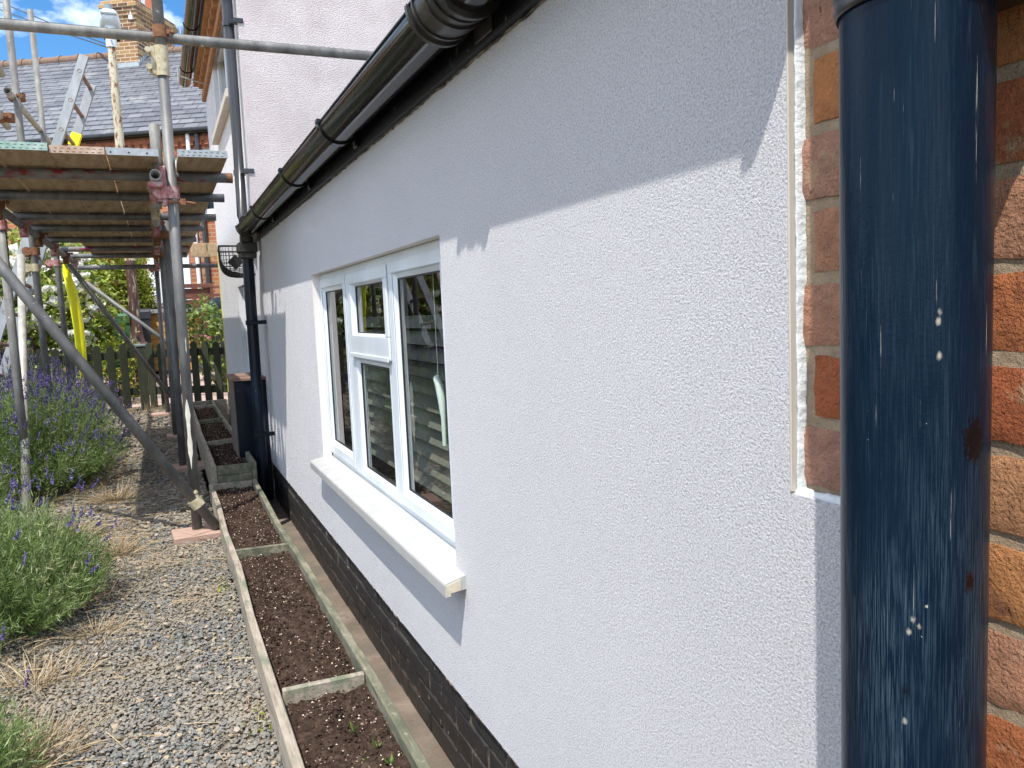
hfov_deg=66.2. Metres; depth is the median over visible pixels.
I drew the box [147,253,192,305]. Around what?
door
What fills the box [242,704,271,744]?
weed
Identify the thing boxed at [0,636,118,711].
dry grass tuft
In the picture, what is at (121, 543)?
dry grass tuft
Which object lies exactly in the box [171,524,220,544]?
sole board
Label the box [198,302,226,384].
garden shrub
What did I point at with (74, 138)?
ladder
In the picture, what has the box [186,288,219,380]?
garden shrub
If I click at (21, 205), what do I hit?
scaffold board
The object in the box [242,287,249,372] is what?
window
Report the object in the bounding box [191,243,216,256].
toe board
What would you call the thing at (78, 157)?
scaffold board
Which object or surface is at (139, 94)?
brick house
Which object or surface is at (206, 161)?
scaffold board
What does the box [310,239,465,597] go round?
window
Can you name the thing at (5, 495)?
lavender bush
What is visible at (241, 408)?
pier
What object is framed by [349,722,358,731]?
seedling
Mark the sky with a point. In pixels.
(77, 12)
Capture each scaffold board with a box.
[0,141,103,236]
[0,160,74,236]
[49,145,131,236]
[82,243,113,258]
[105,147,157,236]
[109,243,136,252]
[134,242,152,252]
[176,149,227,236]
[181,242,192,257]
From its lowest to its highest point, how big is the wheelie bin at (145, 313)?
1.063 m
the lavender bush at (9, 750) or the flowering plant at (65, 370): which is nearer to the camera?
the lavender bush at (9, 750)
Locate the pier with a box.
[225,373,273,498]
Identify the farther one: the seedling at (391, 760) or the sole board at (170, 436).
the sole board at (170, 436)
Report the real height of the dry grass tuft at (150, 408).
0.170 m
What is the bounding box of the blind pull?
[432,274,446,445]
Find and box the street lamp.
[99,3,149,396]
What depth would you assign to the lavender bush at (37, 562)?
2.77 m
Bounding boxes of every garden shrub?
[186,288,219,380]
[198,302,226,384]
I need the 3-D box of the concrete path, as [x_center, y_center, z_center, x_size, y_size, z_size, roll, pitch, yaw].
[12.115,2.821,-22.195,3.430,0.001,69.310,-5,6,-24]
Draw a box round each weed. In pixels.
[215,577,233,593]
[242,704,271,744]
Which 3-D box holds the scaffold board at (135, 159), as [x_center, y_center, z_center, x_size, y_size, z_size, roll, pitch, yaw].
[-2.489,-1.172,5.274,0.213,0.032,3.902,-5,6,-24]
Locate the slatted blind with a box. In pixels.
[341,315,451,502]
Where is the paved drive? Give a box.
[6,372,227,408]
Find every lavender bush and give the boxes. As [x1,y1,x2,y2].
[0,335,132,439]
[0,357,146,507]
[0,455,42,523]
[0,466,131,660]
[0,623,133,767]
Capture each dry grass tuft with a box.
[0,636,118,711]
[0,696,121,767]
[49,608,146,649]
[52,514,119,540]
[69,476,160,506]
[81,527,160,560]
[114,403,163,414]
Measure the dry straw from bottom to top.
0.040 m
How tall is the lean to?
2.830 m
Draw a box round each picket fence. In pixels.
[0,344,138,411]
[144,341,229,407]
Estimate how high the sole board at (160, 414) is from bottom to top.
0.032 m
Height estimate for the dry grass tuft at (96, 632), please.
0.087 m
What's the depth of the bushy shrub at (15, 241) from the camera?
12.05 m
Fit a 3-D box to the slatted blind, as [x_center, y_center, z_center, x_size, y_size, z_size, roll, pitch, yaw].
[-0.367,-0.051,2.721,0.044,0.770,1.940,-5,6,-24]
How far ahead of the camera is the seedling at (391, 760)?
1.73 m
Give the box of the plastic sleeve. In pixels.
[63,264,86,400]
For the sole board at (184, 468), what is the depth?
5.57 m
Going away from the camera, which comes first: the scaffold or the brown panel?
the scaffold
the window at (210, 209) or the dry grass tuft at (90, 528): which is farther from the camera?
the window at (210, 209)
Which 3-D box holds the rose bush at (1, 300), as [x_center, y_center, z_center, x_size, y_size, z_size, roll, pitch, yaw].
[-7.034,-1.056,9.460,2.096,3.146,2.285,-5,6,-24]
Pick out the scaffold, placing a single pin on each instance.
(166, 230)
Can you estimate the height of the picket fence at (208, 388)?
0.802 m
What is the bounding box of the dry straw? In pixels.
[3,414,268,767]
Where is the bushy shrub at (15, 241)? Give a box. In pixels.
[7,209,125,347]
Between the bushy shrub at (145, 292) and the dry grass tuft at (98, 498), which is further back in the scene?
the bushy shrub at (145, 292)
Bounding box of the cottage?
[174,0,409,497]
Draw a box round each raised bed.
[193,399,257,484]
[209,479,430,767]
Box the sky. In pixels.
[0,0,184,61]
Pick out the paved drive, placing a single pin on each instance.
(138, 400)
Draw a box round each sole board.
[149,411,170,417]
[160,460,204,473]
[166,432,184,439]
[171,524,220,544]
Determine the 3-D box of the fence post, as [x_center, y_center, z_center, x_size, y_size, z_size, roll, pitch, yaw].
[-4.517,-0.085,9.614,0.120,0.810,0.120,-5,6,-24]
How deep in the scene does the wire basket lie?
5.12 m
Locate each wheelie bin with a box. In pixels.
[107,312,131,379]
[140,308,151,357]
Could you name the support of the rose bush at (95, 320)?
on the ground
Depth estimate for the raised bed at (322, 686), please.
2.27 m
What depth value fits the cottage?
5.17 m
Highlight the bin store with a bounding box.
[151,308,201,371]
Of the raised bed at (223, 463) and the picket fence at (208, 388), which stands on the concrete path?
the raised bed at (223, 463)
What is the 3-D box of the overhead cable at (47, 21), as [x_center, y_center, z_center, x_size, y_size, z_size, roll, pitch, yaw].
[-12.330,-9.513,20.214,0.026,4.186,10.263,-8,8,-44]
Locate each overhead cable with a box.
[0,2,105,44]
[0,9,105,46]
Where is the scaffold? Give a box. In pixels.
[0,0,372,530]
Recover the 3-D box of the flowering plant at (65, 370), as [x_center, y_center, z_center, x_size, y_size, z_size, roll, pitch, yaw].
[-5.531,-0.018,9.297,1.685,0.866,0.685,-5,6,-24]
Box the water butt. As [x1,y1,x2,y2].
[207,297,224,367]
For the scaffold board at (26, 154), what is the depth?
3.97 m
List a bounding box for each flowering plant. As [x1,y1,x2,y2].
[6,344,117,400]
[92,329,139,404]
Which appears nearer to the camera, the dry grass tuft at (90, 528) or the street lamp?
the dry grass tuft at (90, 528)
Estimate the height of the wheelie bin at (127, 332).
1.053 m
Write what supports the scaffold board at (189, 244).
on the scaffold
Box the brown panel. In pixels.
[184,283,213,340]
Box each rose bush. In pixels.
[0,229,129,389]
[0,276,17,357]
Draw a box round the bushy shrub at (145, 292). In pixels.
[81,245,162,346]
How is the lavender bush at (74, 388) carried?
on the ground
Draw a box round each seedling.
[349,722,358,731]
[382,754,394,764]
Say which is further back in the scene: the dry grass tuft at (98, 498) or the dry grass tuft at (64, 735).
the dry grass tuft at (98, 498)
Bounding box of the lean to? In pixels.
[235,0,1023,767]
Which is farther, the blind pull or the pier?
the pier
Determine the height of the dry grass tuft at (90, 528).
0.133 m
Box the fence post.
[135,344,149,409]
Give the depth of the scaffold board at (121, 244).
7.40 m
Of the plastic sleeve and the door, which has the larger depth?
the door
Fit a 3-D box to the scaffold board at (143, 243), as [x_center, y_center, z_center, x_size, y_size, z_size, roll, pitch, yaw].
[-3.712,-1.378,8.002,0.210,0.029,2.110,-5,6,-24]
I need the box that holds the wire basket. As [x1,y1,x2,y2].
[217,245,254,277]
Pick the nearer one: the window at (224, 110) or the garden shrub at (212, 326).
the window at (224, 110)
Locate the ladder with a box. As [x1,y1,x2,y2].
[0,54,95,397]
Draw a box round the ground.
[0,364,281,767]
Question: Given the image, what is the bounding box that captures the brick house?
[0,0,219,310]
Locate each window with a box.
[174,135,213,213]
[211,27,229,144]
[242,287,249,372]
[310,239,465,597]
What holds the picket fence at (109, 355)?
on the ground
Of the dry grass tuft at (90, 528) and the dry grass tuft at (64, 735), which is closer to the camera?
the dry grass tuft at (64, 735)
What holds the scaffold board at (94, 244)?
on the scaffold
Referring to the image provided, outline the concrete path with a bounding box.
[196,442,454,767]
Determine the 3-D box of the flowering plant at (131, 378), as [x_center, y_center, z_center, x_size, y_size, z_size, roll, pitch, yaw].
[-5.062,-0.194,10.087,0.693,1.029,0.709,-1,6,13]
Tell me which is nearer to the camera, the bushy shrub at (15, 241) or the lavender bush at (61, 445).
the lavender bush at (61, 445)

